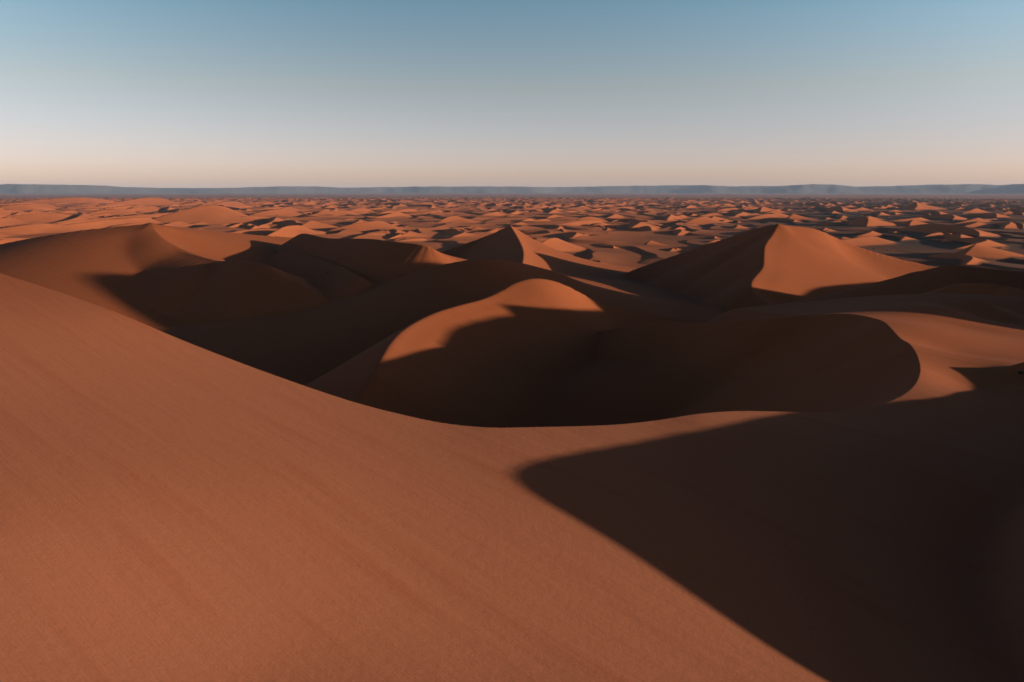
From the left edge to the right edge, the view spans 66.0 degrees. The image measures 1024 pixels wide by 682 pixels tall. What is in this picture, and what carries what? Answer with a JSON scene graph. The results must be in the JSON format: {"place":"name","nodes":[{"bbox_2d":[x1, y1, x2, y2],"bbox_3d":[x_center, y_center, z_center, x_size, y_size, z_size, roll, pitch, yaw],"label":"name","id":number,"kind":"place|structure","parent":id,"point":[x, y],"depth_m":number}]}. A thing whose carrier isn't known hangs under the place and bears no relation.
{"place":"outdoors","nodes":[
{"label":"outdoors","id":0,"kind":"place"},
{"bbox_2d":[0,223,330,329],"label":"sand dune","id":1,"kind":"structure","parent":0,"point":[155,276],"depth_m":587.47},
{"bbox_2d":[158,258,731,384],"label":"sand dune","id":2,"kind":"structure","parent":0,"point":[303,346],"depth_m":481.52},
{"bbox_2d":[260,233,707,305],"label":"sand dune","id":3,"kind":"structure","parent":0,"point":[352,266],"depth_m":604.61},
{"bbox_2d":[304,278,705,427],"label":"sand dune","id":4,"kind":"structure","parent":0,"point":[513,355],"depth_m":322.84},
{"bbox_2d":[0,273,1023,681],"bbox_3d":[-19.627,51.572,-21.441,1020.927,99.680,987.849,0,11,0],"label":"sand dune","id":5,"kind":"structure","parent":0,"point":[822,491],"depth_m":93.24},
{"bbox_2d":[0,197,1023,271],"bbox_3d":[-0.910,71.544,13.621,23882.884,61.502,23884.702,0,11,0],"label":"dune field","id":6,"kind":"structure","parent":0,"point":[635,233],"depth_m":2442.08},
{"bbox_2d":[0,184,1023,193],"bbox_3d":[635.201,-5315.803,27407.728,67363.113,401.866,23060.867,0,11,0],"label":"hills","id":7,"kind":"structure","parent":0,"point":[788,189],"depth_m":31683.41},
{"bbox_2d":[0,193,1023,198],"bbox_3d":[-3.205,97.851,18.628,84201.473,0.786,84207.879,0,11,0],"label":"gravel plain","id":8,"kind":"structure","parent":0,"point":[579,195],"depth_m":17380.87},
{"bbox_2d":[0,0,1023,187],"label":"sky","id":9,"kind":"structure","parent":0,"point":[119,93]},
{"bbox_2d":[440,226,641,281],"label":"sand dune","id":10,"kind":"structure","parent":0,"point":[510,243],"depth_m":878.87},
{"bbox_2d":[625,224,935,309],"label":"sand dune","id":11,"kind":"structure","parent":0,"point":[775,264],"depth_m":698.71},
{"bbox_2d":[707,265,1023,321],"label":"sand dune","id":12,"kind":"structure","parent":0,"point":[924,281],"depth_m":477.71},
{"bbox_2d":[922,283,1023,296],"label":"sand dune","id":13,"kind":"structure","parent":0,"point":[979,288],"depth_m":376.05},
{"bbox_2d":[985,362,1023,657],"bbox_3d":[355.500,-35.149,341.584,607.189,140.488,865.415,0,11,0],"label":"sand dune","id":14,"kind":"structure","parent":0,"point":[1004,574],"depth_m":91.46}
]}

